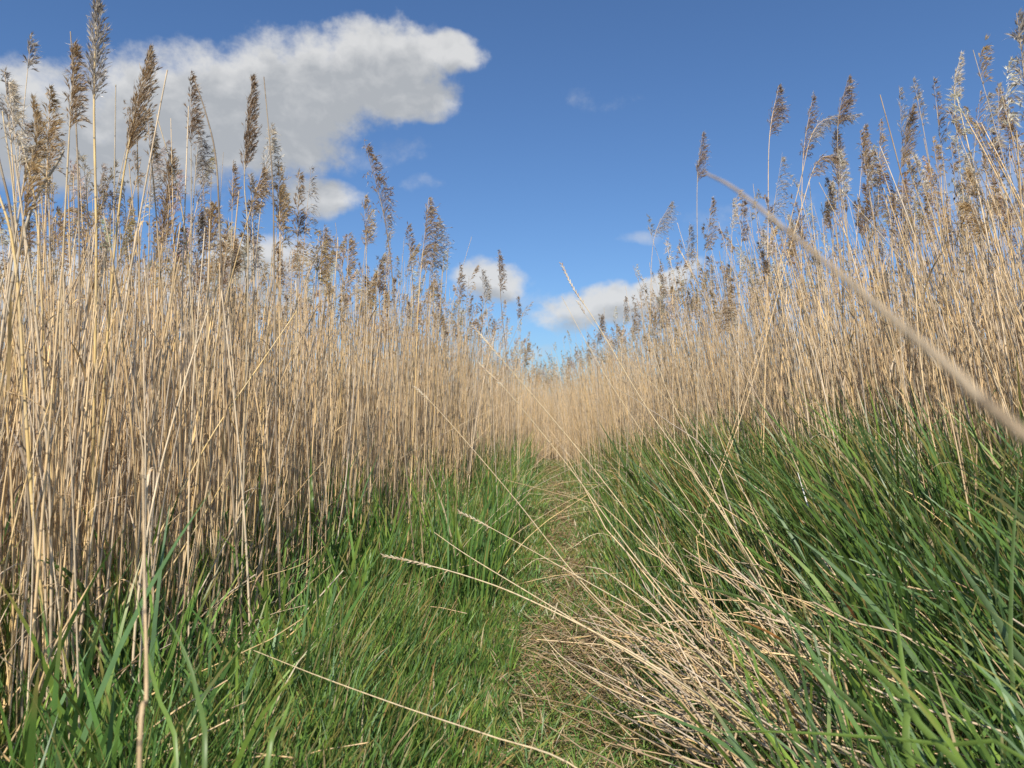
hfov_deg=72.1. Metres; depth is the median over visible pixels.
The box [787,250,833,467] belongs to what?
reed
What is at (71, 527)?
reed
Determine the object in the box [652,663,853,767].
fallen reed stem
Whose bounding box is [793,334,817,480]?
reed
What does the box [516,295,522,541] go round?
reed
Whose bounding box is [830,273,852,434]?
reed
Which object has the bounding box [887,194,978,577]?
reed
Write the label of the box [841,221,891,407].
reed
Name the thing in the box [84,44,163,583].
reed
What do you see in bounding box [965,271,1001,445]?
reed
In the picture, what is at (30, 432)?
reed
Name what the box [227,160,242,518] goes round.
reed
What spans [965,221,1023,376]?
reed
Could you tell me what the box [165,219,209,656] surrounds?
reed
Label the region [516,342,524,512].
reed
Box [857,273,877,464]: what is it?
reed
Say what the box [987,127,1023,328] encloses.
reed
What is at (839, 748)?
fallen reed stem
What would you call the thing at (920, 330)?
reed
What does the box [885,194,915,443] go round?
reed
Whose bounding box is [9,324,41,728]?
reed
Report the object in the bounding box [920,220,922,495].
reed
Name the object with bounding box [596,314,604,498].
reed
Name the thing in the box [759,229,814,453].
reed
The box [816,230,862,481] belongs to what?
reed
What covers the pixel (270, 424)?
reed
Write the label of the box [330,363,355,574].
reed
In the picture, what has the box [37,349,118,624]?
reed
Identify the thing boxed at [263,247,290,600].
reed
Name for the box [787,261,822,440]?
reed
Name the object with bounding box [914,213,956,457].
reed
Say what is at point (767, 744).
fallen reed stem
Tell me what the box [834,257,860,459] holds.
reed
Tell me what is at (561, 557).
bent reed stem
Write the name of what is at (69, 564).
reed
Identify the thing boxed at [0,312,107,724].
reed
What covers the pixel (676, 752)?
fallen reed stem
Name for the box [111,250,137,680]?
reed
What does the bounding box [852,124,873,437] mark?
reed
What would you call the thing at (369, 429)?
reed
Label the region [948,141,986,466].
reed
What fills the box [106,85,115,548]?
reed
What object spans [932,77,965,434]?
reed
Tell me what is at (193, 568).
reed
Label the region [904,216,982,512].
reed
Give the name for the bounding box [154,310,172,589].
reed
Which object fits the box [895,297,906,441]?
reed
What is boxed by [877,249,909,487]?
reed
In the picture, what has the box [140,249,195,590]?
reed
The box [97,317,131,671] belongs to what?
reed
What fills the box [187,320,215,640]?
reed
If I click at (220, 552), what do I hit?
bent reed stem
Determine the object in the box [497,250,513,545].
reed
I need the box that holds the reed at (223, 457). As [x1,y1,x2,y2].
[203,342,224,650]
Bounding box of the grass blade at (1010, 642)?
[1008,441,1023,752]
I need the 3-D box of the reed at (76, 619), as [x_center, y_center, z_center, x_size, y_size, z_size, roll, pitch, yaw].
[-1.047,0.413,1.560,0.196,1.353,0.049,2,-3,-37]
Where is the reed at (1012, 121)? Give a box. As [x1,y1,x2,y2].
[1002,95,1020,419]
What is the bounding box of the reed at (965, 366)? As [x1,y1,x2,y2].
[942,291,1004,456]
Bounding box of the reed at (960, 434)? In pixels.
[959,406,965,501]
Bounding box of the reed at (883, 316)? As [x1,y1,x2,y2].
[866,259,919,412]
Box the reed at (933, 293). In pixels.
[880,146,990,441]
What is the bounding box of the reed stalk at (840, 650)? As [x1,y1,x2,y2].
[653,575,1023,767]
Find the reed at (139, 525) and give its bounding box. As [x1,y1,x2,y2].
[137,346,168,638]
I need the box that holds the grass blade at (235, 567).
[231,514,237,599]
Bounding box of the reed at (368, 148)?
[361,139,417,586]
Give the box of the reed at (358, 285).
[350,270,363,490]
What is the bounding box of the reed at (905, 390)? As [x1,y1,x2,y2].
[900,331,919,477]
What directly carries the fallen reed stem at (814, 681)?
on the reed litter at (744, 647)
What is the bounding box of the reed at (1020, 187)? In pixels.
[1016,130,1023,250]
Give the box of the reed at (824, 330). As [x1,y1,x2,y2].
[803,251,861,428]
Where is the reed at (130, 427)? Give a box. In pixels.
[102,263,176,622]
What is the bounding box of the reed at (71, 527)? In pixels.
[70,223,96,683]
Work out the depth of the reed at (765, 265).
4.21 m
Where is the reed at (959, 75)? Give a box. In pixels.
[951,50,971,425]
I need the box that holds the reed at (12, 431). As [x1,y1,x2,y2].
[0,331,30,521]
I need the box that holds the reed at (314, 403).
[302,293,319,557]
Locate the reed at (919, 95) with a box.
[910,76,952,349]
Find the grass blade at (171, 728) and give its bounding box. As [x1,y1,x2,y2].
[134,582,178,767]
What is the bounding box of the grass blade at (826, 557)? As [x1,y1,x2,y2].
[754,514,889,639]
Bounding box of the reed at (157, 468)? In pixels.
[133,352,173,699]
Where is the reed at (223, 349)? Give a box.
[172,191,238,585]
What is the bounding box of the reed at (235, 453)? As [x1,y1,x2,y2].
[220,285,251,634]
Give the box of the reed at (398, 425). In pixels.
[392,326,414,517]
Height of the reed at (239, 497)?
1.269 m
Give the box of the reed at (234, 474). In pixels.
[216,317,246,650]
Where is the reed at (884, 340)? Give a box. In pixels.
[875,237,902,447]
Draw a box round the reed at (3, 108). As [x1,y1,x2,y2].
[0,66,21,564]
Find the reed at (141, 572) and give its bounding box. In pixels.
[130,310,208,703]
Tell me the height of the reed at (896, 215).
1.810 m
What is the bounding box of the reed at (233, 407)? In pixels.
[218,298,234,504]
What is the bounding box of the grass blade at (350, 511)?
[347,451,353,538]
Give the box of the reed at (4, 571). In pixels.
[0,389,69,664]
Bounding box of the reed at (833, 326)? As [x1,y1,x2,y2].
[817,229,837,417]
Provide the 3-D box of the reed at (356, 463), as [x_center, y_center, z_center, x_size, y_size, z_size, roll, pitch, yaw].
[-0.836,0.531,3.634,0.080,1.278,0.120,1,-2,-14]
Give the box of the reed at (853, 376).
[839,332,870,438]
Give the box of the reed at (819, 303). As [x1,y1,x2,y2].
[809,182,836,424]
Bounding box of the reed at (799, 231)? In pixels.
[795,220,850,430]
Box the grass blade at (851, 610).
[824,581,860,626]
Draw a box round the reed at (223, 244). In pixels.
[209,216,238,603]
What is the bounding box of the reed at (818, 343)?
[790,240,849,473]
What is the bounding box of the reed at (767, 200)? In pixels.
[760,195,830,449]
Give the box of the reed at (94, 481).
[86,333,123,685]
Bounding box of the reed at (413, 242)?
[404,221,420,529]
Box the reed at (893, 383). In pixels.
[893,332,895,422]
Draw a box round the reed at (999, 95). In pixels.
[994,82,1010,438]
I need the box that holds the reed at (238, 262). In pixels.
[208,237,254,598]
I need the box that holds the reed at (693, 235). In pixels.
[682,224,696,449]
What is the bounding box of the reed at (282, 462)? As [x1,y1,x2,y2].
[241,336,315,614]
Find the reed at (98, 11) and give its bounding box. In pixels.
[82,0,111,640]
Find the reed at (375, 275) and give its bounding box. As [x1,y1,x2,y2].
[366,271,379,518]
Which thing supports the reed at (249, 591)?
on the ground at (604, 680)
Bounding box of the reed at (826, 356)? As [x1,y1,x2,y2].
[825,312,832,403]
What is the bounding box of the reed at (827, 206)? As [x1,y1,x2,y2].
[821,201,851,431]
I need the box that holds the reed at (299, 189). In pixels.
[291,168,310,598]
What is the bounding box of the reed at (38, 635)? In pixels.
[0,161,45,736]
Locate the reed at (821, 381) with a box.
[795,301,839,479]
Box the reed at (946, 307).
[923,220,969,433]
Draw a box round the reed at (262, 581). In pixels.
[253,387,270,630]
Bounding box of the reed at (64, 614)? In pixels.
[1,293,65,625]
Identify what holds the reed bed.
on the ground at (604, 680)
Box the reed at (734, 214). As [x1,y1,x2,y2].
[728,197,740,479]
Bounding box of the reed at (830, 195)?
[824,177,858,412]
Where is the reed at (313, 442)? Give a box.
[305,329,313,589]
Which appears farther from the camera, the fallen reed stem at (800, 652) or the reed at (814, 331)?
the reed at (814, 331)
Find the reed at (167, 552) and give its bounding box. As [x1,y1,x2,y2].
[164,310,189,613]
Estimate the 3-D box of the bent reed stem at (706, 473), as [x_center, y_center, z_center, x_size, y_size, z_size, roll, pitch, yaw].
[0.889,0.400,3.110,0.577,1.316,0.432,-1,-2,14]
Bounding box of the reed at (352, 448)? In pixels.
[340,335,364,577]
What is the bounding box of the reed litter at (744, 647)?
[0,419,1023,767]
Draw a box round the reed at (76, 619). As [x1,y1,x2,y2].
[1,267,79,728]
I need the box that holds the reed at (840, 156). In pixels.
[836,149,877,461]
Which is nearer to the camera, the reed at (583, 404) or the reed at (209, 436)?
the reed at (209, 436)
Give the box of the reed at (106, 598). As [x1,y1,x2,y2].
[96,465,119,678]
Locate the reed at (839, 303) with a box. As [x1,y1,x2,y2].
[829,218,848,400]
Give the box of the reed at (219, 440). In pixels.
[211,263,220,627]
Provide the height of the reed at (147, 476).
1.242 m
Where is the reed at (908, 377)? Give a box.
[875,281,933,491]
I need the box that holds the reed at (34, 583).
[13,275,120,742]
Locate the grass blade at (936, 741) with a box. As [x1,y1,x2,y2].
[808,602,967,767]
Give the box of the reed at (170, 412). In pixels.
[154,297,188,555]
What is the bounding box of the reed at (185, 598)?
[174,300,257,670]
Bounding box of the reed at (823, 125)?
[699,113,864,529]
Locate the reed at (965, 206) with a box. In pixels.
[953,200,1015,407]
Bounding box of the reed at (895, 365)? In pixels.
[881,275,896,447]
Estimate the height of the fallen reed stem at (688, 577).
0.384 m
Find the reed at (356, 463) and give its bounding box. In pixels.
[342,366,358,566]
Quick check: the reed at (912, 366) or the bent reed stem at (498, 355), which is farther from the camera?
the reed at (912, 366)
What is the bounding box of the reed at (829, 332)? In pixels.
[823,235,836,445]
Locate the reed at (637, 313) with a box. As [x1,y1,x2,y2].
[626,303,640,477]
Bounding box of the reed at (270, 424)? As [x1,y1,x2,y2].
[262,315,299,568]
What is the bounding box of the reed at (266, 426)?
[240,369,267,615]
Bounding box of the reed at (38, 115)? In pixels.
[28,93,101,625]
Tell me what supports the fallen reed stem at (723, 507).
on the reed litter at (744, 647)
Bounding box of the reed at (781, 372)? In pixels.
[777,296,795,484]
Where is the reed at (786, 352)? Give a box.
[775,243,797,461]
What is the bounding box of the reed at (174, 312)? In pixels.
[170,118,195,609]
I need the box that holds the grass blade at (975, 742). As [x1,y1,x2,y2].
[689,730,1023,760]
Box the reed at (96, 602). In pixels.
[80,321,140,677]
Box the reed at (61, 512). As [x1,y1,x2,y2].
[6,275,123,695]
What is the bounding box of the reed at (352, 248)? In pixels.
[340,232,360,537]
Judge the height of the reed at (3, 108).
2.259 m
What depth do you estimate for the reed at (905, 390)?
3.03 m
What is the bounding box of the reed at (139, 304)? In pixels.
[120,142,142,438]
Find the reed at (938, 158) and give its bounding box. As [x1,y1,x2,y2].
[930,136,979,440]
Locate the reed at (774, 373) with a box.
[763,305,789,472]
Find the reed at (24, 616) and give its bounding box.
[20,382,65,739]
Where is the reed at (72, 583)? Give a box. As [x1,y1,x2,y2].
[61,296,138,746]
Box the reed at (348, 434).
[344,340,354,537]
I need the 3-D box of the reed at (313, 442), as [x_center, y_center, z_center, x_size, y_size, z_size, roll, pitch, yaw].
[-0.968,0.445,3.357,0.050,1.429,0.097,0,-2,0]
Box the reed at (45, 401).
[15,291,46,614]
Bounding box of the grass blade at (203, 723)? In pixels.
[161,609,207,767]
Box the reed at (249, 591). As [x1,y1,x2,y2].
[221,291,275,667]
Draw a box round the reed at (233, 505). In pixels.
[194,79,244,657]
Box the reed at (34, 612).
[0,266,62,714]
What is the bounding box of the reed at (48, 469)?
[13,155,52,735]
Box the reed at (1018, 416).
[989,195,1019,422]
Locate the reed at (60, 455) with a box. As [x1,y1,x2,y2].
[42,298,93,655]
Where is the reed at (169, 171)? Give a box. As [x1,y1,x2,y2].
[148,146,182,495]
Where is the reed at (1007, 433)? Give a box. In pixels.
[958,224,1008,447]
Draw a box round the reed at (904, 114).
[896,86,913,391]
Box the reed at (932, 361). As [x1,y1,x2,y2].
[925,262,939,455]
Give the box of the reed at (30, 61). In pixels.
[1,32,43,456]
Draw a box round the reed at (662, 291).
[657,258,667,473]
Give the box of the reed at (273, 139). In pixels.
[237,122,287,550]
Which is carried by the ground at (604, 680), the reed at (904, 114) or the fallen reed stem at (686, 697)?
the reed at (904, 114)
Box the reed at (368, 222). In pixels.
[361,192,377,545]
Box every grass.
[0,420,550,767]
[559,344,1023,767]
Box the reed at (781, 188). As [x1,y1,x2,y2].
[760,156,790,454]
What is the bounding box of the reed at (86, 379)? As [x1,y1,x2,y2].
[50,252,105,710]
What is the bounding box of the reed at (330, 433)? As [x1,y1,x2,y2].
[315,323,345,565]
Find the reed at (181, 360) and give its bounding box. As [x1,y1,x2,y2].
[171,106,188,600]
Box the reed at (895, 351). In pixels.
[864,251,925,488]
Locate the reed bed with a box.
[0,50,1023,764]
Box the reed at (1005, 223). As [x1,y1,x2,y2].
[963,208,1014,434]
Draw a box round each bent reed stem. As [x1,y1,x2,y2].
[93,311,296,662]
[137,456,147,767]
[138,470,229,617]
[161,546,323,661]
[163,481,259,656]
[253,650,576,767]
[380,553,772,747]
[413,386,709,707]
[434,532,723,714]
[457,509,796,726]
[470,325,748,667]
[478,362,734,684]
[541,634,753,755]
[559,262,819,684]
[561,296,781,632]
[577,301,789,563]
[648,334,759,582]
[677,247,807,495]
[699,371,811,622]
[705,172,1023,443]
[759,380,824,522]
[797,472,815,525]
[841,190,1023,416]
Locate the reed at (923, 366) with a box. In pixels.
[895,255,942,457]
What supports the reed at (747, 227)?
on the ground at (604, 680)
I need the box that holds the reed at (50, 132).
[36,84,66,487]
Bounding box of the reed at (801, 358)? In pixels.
[773,268,822,456]
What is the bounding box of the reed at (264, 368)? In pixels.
[238,184,293,587]
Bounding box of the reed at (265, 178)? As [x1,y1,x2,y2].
[195,167,271,622]
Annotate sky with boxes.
[0,0,1023,410]
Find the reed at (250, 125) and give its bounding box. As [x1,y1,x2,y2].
[239,70,263,634]
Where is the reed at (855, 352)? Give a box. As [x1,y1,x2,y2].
[835,275,875,435]
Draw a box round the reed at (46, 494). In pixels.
[2,349,95,674]
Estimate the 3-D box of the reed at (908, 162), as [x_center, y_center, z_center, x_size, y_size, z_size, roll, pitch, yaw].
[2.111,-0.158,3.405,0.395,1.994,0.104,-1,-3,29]
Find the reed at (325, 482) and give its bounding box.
[294,400,336,587]
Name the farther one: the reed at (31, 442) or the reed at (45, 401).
the reed at (45, 401)
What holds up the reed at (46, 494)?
on the ground at (604, 680)
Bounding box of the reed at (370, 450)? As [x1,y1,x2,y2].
[364,366,394,537]
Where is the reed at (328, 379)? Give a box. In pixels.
[316,239,337,526]
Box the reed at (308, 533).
[306,297,337,586]
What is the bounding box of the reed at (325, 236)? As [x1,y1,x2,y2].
[313,223,337,486]
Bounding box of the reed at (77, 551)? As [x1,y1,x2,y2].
[74,239,90,647]
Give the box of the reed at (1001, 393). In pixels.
[984,346,1021,455]
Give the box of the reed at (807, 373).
[798,281,815,454]
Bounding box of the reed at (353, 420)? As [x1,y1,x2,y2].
[352,329,353,510]
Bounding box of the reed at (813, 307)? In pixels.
[797,243,832,410]
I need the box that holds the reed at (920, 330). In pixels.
[904,240,935,414]
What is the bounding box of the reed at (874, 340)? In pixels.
[843,256,902,456]
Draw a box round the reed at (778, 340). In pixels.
[744,226,802,435]
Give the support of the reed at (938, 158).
on the ground at (604, 680)
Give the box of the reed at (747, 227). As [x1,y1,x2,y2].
[737,196,750,474]
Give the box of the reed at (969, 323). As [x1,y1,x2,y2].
[938,203,1006,480]
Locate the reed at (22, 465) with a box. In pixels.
[2,111,32,680]
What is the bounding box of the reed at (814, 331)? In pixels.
[798,257,827,414]
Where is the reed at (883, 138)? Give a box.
[876,118,890,418]
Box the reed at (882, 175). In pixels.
[870,149,951,439]
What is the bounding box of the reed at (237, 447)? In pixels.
[227,307,249,596]
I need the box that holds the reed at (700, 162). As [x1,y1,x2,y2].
[695,131,711,471]
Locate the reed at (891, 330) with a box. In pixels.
[873,263,917,454]
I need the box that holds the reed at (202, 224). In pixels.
[176,208,212,600]
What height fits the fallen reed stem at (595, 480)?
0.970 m
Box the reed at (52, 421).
[19,234,75,693]
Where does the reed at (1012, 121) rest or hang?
on the ground at (604, 680)
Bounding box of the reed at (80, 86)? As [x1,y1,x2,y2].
[48,37,91,632]
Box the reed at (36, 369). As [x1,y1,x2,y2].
[15,225,60,684]
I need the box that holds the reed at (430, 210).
[407,197,442,548]
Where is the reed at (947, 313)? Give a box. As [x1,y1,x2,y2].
[935,185,966,471]
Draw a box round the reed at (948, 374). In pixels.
[935,304,953,485]
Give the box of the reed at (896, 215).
[886,190,913,439]
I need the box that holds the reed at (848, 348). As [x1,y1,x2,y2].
[825,266,869,456]
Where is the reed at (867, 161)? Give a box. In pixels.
[857,128,939,537]
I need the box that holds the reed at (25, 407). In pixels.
[0,196,51,699]
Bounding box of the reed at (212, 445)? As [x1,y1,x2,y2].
[199,265,223,596]
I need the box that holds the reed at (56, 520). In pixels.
[5,274,62,694]
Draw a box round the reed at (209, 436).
[182,335,213,653]
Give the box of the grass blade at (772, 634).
[744,622,790,648]
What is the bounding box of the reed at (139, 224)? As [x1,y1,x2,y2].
[70,70,167,727]
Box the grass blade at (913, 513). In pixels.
[851,403,957,576]
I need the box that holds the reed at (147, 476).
[93,332,154,730]
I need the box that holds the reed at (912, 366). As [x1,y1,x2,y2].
[903,280,925,458]
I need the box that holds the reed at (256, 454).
[242,312,277,595]
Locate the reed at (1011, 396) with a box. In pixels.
[957,98,1019,469]
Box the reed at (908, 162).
[900,154,986,458]
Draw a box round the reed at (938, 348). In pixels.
[918,276,947,441]
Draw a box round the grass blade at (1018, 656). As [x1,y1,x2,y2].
[936,534,1023,667]
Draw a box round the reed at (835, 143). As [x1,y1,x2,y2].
[830,128,847,439]
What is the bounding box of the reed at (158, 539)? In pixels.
[138,422,223,646]
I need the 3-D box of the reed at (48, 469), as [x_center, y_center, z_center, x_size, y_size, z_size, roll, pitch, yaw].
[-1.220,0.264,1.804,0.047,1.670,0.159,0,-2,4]
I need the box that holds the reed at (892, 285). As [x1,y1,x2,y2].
[878,221,910,422]
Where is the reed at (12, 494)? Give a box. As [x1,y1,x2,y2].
[0,353,23,746]
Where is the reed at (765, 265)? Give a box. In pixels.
[757,244,786,513]
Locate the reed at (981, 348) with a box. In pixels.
[947,272,1018,449]
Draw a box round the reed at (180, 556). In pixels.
[160,377,206,628]
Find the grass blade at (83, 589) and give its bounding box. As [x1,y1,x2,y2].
[34,558,89,750]
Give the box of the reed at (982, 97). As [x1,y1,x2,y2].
[964,90,987,414]
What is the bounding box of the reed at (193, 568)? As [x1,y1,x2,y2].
[183,481,208,625]
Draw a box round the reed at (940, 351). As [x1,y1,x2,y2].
[907,276,943,435]
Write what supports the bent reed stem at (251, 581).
on the ground at (604, 680)
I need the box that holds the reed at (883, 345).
[865,223,904,443]
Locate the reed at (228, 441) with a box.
[205,271,230,577]
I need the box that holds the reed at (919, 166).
[910,152,979,413]
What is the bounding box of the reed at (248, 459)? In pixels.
[215,306,317,596]
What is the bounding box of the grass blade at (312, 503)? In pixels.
[310,453,314,546]
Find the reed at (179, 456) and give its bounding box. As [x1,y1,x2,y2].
[166,281,180,651]
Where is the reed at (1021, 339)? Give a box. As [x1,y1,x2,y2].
[986,199,1023,350]
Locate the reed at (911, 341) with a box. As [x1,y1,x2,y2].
[906,216,923,466]
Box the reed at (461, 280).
[456,262,468,471]
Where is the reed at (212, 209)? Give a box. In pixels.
[194,198,224,545]
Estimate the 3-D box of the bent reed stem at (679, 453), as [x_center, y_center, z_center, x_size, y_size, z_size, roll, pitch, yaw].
[0.625,0.277,2.653,0.987,1.589,0.034,-1,-3,28]
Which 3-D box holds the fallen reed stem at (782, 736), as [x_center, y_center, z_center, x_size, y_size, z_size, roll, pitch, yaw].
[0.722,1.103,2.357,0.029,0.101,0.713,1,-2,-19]
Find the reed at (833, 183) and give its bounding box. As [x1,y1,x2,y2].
[828,180,850,406]
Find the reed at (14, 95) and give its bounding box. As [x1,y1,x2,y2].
[1,78,77,757]
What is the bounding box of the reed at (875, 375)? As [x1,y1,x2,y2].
[861,314,885,438]
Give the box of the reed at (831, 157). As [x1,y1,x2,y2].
[683,154,848,576]
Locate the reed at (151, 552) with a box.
[103,213,154,610]
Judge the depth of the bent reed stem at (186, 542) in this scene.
2.39 m
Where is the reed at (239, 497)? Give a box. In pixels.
[216,342,256,639]
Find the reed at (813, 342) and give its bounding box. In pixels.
[798,279,828,414]
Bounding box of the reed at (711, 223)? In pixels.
[695,197,718,464]
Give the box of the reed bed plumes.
[0,34,1023,400]
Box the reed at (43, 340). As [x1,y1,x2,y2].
[22,146,63,633]
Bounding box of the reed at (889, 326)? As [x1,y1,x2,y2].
[871,251,915,443]
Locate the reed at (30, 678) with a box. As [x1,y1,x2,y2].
[26,395,55,713]
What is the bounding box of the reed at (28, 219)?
[1,150,64,352]
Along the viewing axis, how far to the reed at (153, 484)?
2.38 m
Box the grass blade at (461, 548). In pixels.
[457,522,465,565]
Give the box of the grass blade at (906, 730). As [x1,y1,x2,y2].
[893,597,915,767]
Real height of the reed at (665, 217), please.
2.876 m
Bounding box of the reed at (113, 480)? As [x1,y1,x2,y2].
[96,294,152,672]
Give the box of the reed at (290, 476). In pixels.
[287,354,303,595]
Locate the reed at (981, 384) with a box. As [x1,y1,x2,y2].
[968,301,996,477]
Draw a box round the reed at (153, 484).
[143,258,154,646]
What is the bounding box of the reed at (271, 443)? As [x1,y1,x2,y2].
[243,306,293,581]
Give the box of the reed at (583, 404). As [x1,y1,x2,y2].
[580,339,589,492]
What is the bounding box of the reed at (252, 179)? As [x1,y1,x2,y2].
[246,173,260,571]
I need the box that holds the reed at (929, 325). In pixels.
[915,236,944,426]
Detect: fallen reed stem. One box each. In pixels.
[441,503,504,579]
[478,478,611,563]
[493,496,584,578]
[498,671,695,765]
[500,462,582,509]
[502,643,637,754]
[506,703,622,767]
[508,480,705,601]
[517,572,622,584]
[520,558,641,656]
[525,683,643,752]
[532,420,614,499]
[534,651,693,767]
[536,622,694,724]
[536,648,672,732]
[543,585,603,635]
[548,594,708,731]
[548,607,704,753]
[549,672,694,765]
[550,641,694,732]
[552,404,636,497]
[552,651,678,741]
[554,566,727,734]
[555,632,705,767]
[558,593,707,754]
[563,655,691,739]
[565,656,720,759]
[566,457,713,643]
[569,604,731,758]
[572,641,628,684]
[574,632,714,733]
[578,643,720,737]
[580,598,792,734]
[585,593,738,709]
[591,636,690,676]
[592,680,704,728]
[592,680,722,747]
[597,592,699,732]
[599,658,731,767]
[601,624,722,734]
[604,644,763,736]
[604,658,688,736]
[604,732,722,767]
[608,604,727,694]
[609,658,696,726]
[610,567,710,672]
[611,691,712,756]
[612,637,734,715]
[613,704,701,767]
[614,534,723,678]
[616,388,748,567]
[619,659,708,726]
[623,600,743,706]
[624,707,763,767]
[625,590,773,707]
[625,594,840,731]
[626,640,719,691]
[627,620,696,669]
[630,677,738,763]
[634,679,769,767]
[640,613,711,720]
[644,565,750,676]
[644,621,736,715]
[646,481,766,614]
[648,643,821,766]
[650,685,777,764]
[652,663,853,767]
[653,523,825,717]
[653,541,772,673]
[654,512,711,644]
[658,532,791,670]
[663,711,746,767]
[665,428,787,597]
[666,555,820,753]
[667,594,724,762]
[669,457,836,599]
[669,669,794,752]
[673,625,806,725]
[675,607,753,680]
[675,688,785,738]
[680,597,841,761]
[684,686,774,758]
[688,668,810,766]
[690,613,818,716]
[693,652,764,716]
[694,606,785,658]
[696,584,862,719]
[698,550,757,648]
[702,618,839,767]
[710,639,831,730]
[714,726,773,767]
[716,496,764,557]
[718,720,798,767]
[718,727,789,767]
[719,667,819,747]
[720,663,821,767]
[723,639,826,747]
[729,658,806,721]
[757,658,857,760]
[763,659,839,741]
[767,703,874,767]
[775,671,851,765]
[779,626,810,676]
[782,641,825,693]
[784,663,860,767]
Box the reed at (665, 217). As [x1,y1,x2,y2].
[635,200,678,512]
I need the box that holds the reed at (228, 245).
[172,233,232,606]
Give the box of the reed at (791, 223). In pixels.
[786,214,824,385]
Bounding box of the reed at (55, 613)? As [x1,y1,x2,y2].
[2,362,76,655]
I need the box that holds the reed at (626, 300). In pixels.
[618,296,630,499]
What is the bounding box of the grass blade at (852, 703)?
[726,613,929,767]
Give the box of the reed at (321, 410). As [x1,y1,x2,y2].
[313,286,329,557]
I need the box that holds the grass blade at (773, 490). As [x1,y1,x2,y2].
[685,444,806,540]
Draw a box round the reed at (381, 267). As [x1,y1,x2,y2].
[375,255,387,549]
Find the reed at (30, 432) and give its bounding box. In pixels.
[14,302,31,711]
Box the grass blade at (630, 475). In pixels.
[597,419,648,501]
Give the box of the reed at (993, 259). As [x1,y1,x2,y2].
[961,184,1023,379]
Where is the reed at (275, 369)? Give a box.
[263,77,280,618]
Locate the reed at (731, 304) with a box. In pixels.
[705,277,741,527]
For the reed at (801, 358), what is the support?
on the ground at (604, 680)
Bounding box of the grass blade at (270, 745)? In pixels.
[264,687,295,767]
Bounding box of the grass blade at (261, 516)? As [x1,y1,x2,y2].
[259,466,267,564]
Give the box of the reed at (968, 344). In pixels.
[959,252,985,463]
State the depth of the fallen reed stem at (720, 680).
2.42 m
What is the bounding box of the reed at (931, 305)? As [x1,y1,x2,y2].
[880,95,969,505]
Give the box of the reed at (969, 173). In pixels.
[961,167,1023,334]
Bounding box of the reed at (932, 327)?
[911,253,963,462]
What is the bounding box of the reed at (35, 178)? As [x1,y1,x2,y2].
[0,146,53,410]
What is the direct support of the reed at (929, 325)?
on the ground at (604, 680)
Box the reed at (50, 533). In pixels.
[4,290,77,737]
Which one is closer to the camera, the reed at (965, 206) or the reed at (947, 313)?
the reed at (947, 313)
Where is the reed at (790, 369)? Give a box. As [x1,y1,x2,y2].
[763,297,812,449]
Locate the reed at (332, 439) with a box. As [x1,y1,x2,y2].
[315,363,344,566]
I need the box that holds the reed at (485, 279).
[480,268,497,506]
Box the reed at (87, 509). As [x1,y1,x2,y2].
[79,333,99,627]
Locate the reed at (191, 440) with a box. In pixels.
[187,227,204,669]
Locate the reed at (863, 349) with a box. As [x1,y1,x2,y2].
[838,247,889,465]
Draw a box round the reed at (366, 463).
[360,386,381,528]
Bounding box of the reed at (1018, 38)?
[1003,8,1023,121]
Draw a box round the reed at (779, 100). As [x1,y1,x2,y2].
[762,84,789,477]
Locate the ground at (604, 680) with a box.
[20,414,1006,767]
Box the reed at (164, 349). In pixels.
[126,223,180,595]
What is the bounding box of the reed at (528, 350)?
[514,338,533,535]
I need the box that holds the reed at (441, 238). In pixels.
[419,215,455,561]
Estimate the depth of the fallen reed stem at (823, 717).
2.69 m
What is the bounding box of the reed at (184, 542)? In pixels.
[180,291,186,636]
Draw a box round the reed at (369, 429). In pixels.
[359,326,380,534]
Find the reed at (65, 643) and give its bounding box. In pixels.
[60,359,97,694]
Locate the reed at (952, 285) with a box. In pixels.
[923,138,979,455]
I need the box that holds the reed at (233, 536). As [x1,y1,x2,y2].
[220,375,233,639]
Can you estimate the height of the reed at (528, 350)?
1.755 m
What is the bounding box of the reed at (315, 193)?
[289,165,319,566]
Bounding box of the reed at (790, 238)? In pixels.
[785,227,824,443]
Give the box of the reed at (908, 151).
[880,104,922,429]
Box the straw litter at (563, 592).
[454,466,1022,767]
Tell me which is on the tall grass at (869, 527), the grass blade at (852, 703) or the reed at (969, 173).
the grass blade at (852, 703)
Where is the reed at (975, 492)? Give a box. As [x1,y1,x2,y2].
[933,444,977,558]
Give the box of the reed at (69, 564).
[62,479,70,695]
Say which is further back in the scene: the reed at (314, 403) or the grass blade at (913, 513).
the reed at (314, 403)
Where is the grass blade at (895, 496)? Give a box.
[894,399,963,506]
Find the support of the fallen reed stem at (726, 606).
on the reed litter at (744, 647)
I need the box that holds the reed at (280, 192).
[270,158,292,597]
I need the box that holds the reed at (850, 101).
[837,75,858,435]
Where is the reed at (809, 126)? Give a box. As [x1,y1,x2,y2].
[797,91,818,463]
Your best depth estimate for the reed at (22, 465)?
2.21 m
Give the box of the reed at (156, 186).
[142,128,165,541]
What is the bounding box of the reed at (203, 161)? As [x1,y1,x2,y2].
[176,127,218,588]
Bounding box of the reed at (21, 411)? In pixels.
[12,330,54,658]
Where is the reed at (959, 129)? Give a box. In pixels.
[944,105,1023,323]
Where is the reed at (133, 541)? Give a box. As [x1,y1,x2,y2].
[126,255,180,624]
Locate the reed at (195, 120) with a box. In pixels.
[183,70,206,448]
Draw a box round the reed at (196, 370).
[156,114,228,661]
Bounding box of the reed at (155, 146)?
[144,107,165,625]
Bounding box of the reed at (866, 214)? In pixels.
[857,198,925,453]
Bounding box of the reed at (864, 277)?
[819,183,909,430]
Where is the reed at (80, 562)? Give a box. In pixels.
[70,31,81,608]
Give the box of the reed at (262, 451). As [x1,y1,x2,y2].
[262,378,274,554]

